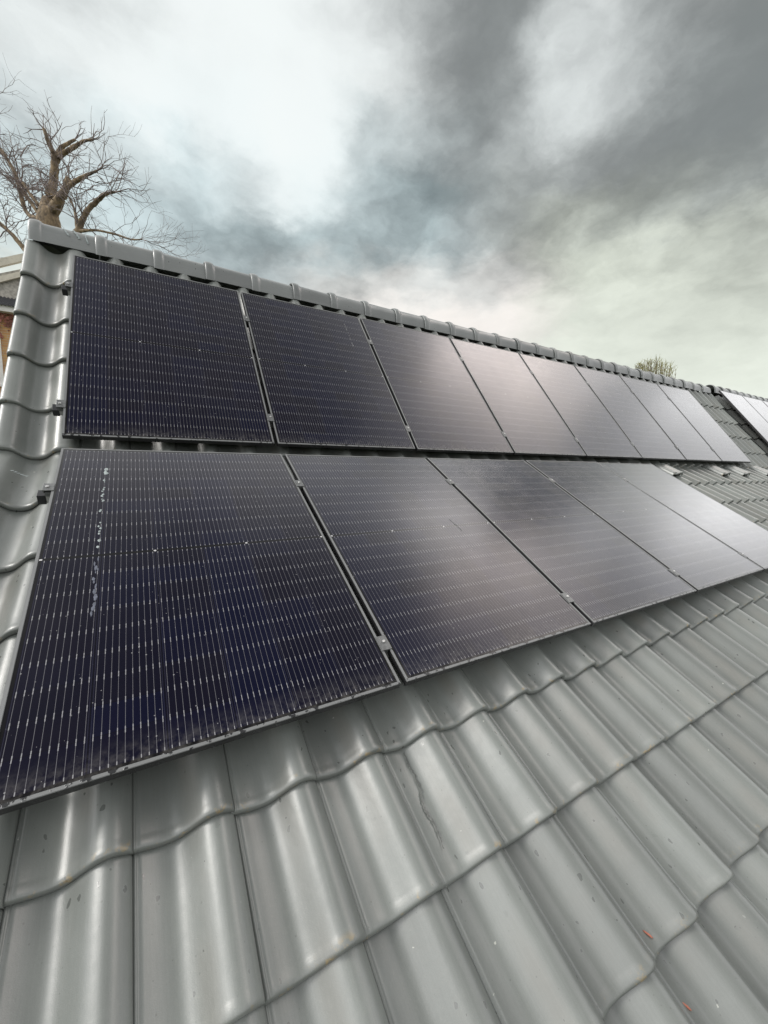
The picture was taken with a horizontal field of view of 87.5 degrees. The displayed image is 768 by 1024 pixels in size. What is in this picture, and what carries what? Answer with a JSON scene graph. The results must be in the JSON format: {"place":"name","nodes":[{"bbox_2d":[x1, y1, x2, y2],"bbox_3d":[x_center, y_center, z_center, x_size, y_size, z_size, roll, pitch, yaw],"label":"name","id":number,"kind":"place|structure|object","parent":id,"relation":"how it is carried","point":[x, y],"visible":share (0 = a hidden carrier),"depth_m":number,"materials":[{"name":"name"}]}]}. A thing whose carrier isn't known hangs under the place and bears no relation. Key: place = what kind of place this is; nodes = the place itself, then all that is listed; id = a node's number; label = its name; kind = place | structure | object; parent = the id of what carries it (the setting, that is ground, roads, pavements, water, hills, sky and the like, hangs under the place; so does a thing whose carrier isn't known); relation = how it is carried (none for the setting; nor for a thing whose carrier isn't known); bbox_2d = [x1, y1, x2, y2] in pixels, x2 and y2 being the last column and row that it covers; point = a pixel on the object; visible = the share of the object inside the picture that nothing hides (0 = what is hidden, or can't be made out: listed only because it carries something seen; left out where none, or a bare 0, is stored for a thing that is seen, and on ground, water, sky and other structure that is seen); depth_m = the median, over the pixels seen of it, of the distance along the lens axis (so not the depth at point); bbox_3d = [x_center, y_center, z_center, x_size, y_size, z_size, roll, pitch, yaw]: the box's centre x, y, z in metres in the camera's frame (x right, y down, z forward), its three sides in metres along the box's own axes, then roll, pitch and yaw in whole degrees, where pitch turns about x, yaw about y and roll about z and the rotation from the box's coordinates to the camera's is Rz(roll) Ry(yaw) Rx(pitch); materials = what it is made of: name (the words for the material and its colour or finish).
{"place":"outdoors","nodes":[
{"label":"outdoors","id":0,"kind":"place"},
{"bbox_2d":[0,253,22,392],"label":"brick house","id":1,"kind":"structure","parent":0,"point":[9,283],"depth_m":17.48,"materials":[{"name":"brown brick"}]},
{"bbox_2d":[0,338,3,386],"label":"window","id":2,"kind":"structure","parent":1,"relation":"in","point":[1,362],"depth_m":16.55,"materials":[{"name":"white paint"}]},
{"bbox_2d":[0,313,13,338],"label":"brick wall","id":3,"kind":"structure","parent":1,"relation":"attached to","point":[5,319],"depth_m":16.50,"materials":[{"name":"red brick"}]},
{"bbox_2d":[0,0,767,397],"label":"sky","id":4,"kind":"structure","parent":0,"point":[589,178],"materials":[{"name":"grey"}]},
{"bbox_2d":[702,385,767,455],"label":"tiled house","id":5,"kind":"structure","parent":0,"point":[747,428],"depth_m":8.54,"materials":[{"name":"grey tile"}]},
{"bbox_2d":[719,390,767,443],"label":"solar panel","id":6,"kind":"object","parent":5,"relation":"attached to","point":[757,422],"visible":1,"depth_m":8.39,"materials":[{"name":"black glass"}]},
{"bbox_2d":[743,396,767,421],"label":"solar panel","id":7,"kind":"object","parent":5,"relation":"attached to","point":[760,407],"visible":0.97,"depth_m":9.10,"materials":[{"name":"black glass"}]},
{"label":"ground","id":8,"kind":"structure","parent":0,"visible":0},
{"bbox_2d":[0,55,203,258],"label":"bare tree","id":9,"kind":"object","parent":8,"relation":"on","point":[48,208],"visible":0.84,"depth_m":12.21,"materials":[{"name":"brown plant"}]},
{"bbox_2d":[0,219,767,1023],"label":"tiled house","id":10,"kind":"structure","parent":8,"relation":"on","point":[596,801],"depth_m":1.23,"materials":[{"name":"grey tile"}]},
{"bbox_2d":[63,228,88,243],"bbox_3d":[-2.360,-2.114,3.074,0.160,0.113,0.086,-3,6,-30],"label":"bird dropping","id":11,"kind":"object","parent":10,"relation":"on","point":[77,235],"visible":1,"depth_m":3.06,"materials":[{"name":"white"}]},
{"bbox_2d":[61,285,247,327],"bbox_3d":[1.860,-1.734,5.112,9.408,0.047,0.047,-3,-30,-30],"label":"mounting rail","id":12,"kind":"object","parent":10,"relation":"attached to","point":[65,292],"visible":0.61,"depth_m":2.73,"materials":[{"name":"metal"}]},
{"bbox_2d":[65,281,72,290],"bbox_3d":[-2.136,-1.535,2.723,0.041,0.056,0.041,-3,-30,-30],"label":"end clamp","id":13,"kind":"object","parent":12,"relation":"attached to","point":[68,284],"visible":0.94,"depth_m":2.71,"materials":[{"name":"metal"}]},
{"bbox_2d":[243,315,249,324],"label":"clamp","id":14,"kind":"object","parent":12,"relation":"attached to","point":[246,319],"visible":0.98,"depth_m":3.29,"materials":[{"name":"metal"}]},
{"bbox_2d":[52,404,272,427],"bbox_3d":[2.197,-0.794,4.626,9.408,0.047,0.047,-3,-30,-30],"label":"mounting rail","id":15,"kind":"object","parent":10,"relation":"attached to","point":[56,411],"visible":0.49,"depth_m":2.24,"materials":[{"name":"metal"}]},
{"bbox_2d":[56,399,65,410],"bbox_3d":[-1.799,-0.595,2.237,0.041,0.056,0.041,-3,-31,-30],"label":"end clamp","id":16,"kind":"object","parent":15,"relation":"attached to","point":[60,405],"visible":0.97,"depth_m":2.23,"materials":[{"name":"metal"}]},
{"bbox_2d":[62,254,273,445],"bbox_3d":[-1.493,-1.150,2.807,1.134,1.701,0.031,-3,-30,-30],"label":"solar panel","id":17,"kind":"object","parent":15,"relation":"attached to","point":[154,357],"visible":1,"depth_m":2.70,"materials":[{"name":"black glass"}]},
{"bbox_2d":[266,414,273,423],"bbox_3d":[-0.804,-0.657,2.827,0.045,0.066,0.041,-3,-30,-30],"label":"clamp","id":18,"kind":"object","parent":15,"relation":"attached to","point":[270,418],"visible":0.99,"depth_m":2.81,"materials":[{"name":"metal"}]},
{"bbox_2d":[241,292,414,450],"bbox_3d":[-0.495,-1.205,3.394,1.134,1.701,0.033,-3,-31,-30],"label":"solar panel","id":19,"kind":"object","parent":15,"relation":"attached to","point":[324,383],"visible":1,"depth_m":3.30,"materials":[{"name":"black glass"}]},
{"bbox_2d":[360,318,513,454],"bbox_3d":[0.505,-1.261,3.980,1.134,1.701,0.031,-3,-30,-30],"label":"solar panel","id":20,"kind":"object","parent":15,"relation":"attached to","point":[442,406],"visible":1,"depth_m":3.90,"materials":[{"name":"black glass"}]},
{"bbox_2d":[450,338,585,456],"bbox_3d":[1.504,-1.315,4.567,1.134,1.701,0.030,-3,-30,-30],"label":"solar panel","id":21,"kind":"object","parent":15,"relation":"attached to","point":[526,416],"visible":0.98,"depth_m":4.49,"materials":[{"name":"black glass"}]},
{"bbox_2d":[519,353,641,458],"bbox_3d":[2.501,-1.371,5.154,1.134,1.701,0.031,-3,-30,-30],"label":"solar panel","id":22,"kind":"object","parent":15,"relation":"attached to","point":[596,431],"visible":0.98,"depth_m":5.09,"materials":[{"name":"black glass"}]},
{"bbox_2d":[574,365,685,460],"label":"solar panel","id":23,"kind":"object","parent":15,"relation":"attached to","point":[641,429],"visible":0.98,"depth_m":5.68,"materials":[{"name":"black glass"}]},
{"bbox_2d":[619,375,721,461],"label":"solar panel","id":24,"kind":"object","parent":15,"relation":"attached to","point":[678,429],"visible":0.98,"depth_m":6.27,"materials":[{"name":"black glass"}]},
{"bbox_2d":[657,384,750,462],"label":"solar panel","id":25,"kind":"object","parent":15,"relation":"attached to","point":[708,428],"visible":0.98,"depth_m":6.86,"materials":[{"name":"black glass"}]},
{"bbox_2d":[36,490,303,503],"bbox_3d":[1.000,-0.206,3.301,5.928,0.047,0.047,-3,38,-30],"label":"mounting rail","id":26,"kind":"object","parent":10,"relation":"attached to","point":[41,498],"visible":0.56,"depth_m":1.79,"materials":[{"name":"metal"}]},
{"bbox_2d":[42,483,54,496],"bbox_3d":[-1.503,-0.101,1.801,0.041,0.041,0.056,-3,38,-30],"label":"end clamp","id":27,"kind":"object","parent":26,"relation":"attached to","point":[47,488],"visible":0.95,"depth_m":1.79,"materials":[{"name":"metal"}]},
{"bbox_2d":[294,480,303,490],"bbox_3d":[-0.509,-0.161,2.393,0.045,0.041,0.066,-3,38,-30],"label":"clamp","id":28,"kind":"object","parent":26,"relation":"attached to","point":[299,484],"visible":0.98,"depth_m":2.38,"materials":[{"name":"metal"}]},
{"bbox_2d":[285,454,590,685],"bbox_3d":[0.201,0.108,2.354,1.134,0.030,1.701,-3,38,-30],"label":"solar panel","id":29,"kind":"object","parent":26,"relation":"attached to","point":[437,590],"visible":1,"depth_m":2.10,"materials":[{"name":"black glass"}]},
{"bbox_2d":[427,458,696,625],"bbox_3d":[1.200,0.053,2.941,1.134,0.032,1.701,-3,38,-30],"label":"solar panel","id":30,"kind":"object","parent":26,"relation":"attached to","point":[595,568],"visible":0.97,"depth_m":2.74,"materials":[{"name":"black glass"}]},
{"bbox_2d":[525,460,763,592],"bbox_3d":[2.198,-0.004,3.527,1.134,0.031,1.701,-3,38,-30],"label":"solar panel","id":31,"kind":"object","parent":26,"relation":"attached to","point":[697,558],"visible":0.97,"depth_m":3.35,"materials":[{"name":"black glass"}]},
{"bbox_2d":[599,463,767,571],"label":"solar panel","id":32,"kind":"object","parent":26,"relation":"attached to","point":[734,530],"visible":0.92,"depth_m":4.05,"materials":[{"name":"black glass"}]},
{"bbox_2d":[404,751,443,848],"bbox_3d":[0.126,0.943,1.330,0.022,0.139,0.263,-2,6,-23],"label":"water stain","id":33,"kind":"object","parent":10,"relation":"on","point":[427,812],"visible":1,"depth_m":1.32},
{"bbox_3d":[1.503,0.482,2.510,5.928,0.047,0.047,-3,38,-30],"label":"mounting rail","id":34,"kind":"object","parent":10,"relation":"attached to","visible":0},
{"bbox_2d":[0,448,400,814],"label":"solar panel","id":35,"kind":"object","parent":34,"relation":"attached to","point":[228,608],"visible":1,"depth_m":1.45,"materials":[{"name":"black glass"}]},
{"bbox_2d":[90,557,98,615],"bbox_3d":[-1.051,0.265,1.458,0.020,0.159,0.257,-3,6,-32],"label":"dirt streak","id":36,"kind":"object","parent":35,"relation":"attached to","point":[94,597],"visible":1,"depth_m":1.43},
{"bbox_2d":[96,468,107,547],"bbox_3d":[-1.268,-0.038,1.808,0.022,0.324,0.525,-3,6,-29],"label":"bird dropping","id":37,"kind":"object","parent":35,"relation":"attached to","point":[105,472],"visible":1,"depth_m":1.82,"materials":[{"name":"white"}]},
{"bbox_2d":[375,635,391,653],"bbox_3d":[-0.005,0.530,1.599,0.045,0.041,0.066,-3,38,-30],"label":"clamp","id":38,"kind":"object","parent":34,"relation":"attached to","point":[384,643],"visible":0.98,"depth_m":1.59,"materials":[{"name":"metal"}]},
{"bbox_2d":[561,592,574,603],"bbox_3d":[0.994,0.475,2.186,0.045,0.041,0.066,-3,38,-30],"label":"clamp","id":39,"kind":"object","parent":34,"relation":"attached to","point":[567,597],"visible":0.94,"depth_m":2.17,"materials":[{"name":"metal"}]},
{"bbox_2d":[668,568,679,575],"bbox_3d":[1.995,0.424,2.769,0.045,0.041,0.066,-3,38,-30],"label":"clamp","id":40,"kind":"object","parent":34,"relation":"attached to","point":[674,572],"visible":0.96,"depth_m":2.76,"materials":[{"name":"metal"}]},
{"bbox_2d":[635,356,677,377],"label":"budding tree","id":41,"kind":"object","parent":8,"relation":"on","point":[644,367],"visible":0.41,"depth_m":41.90,"materials":[{"name":"green plant"}]}
]}

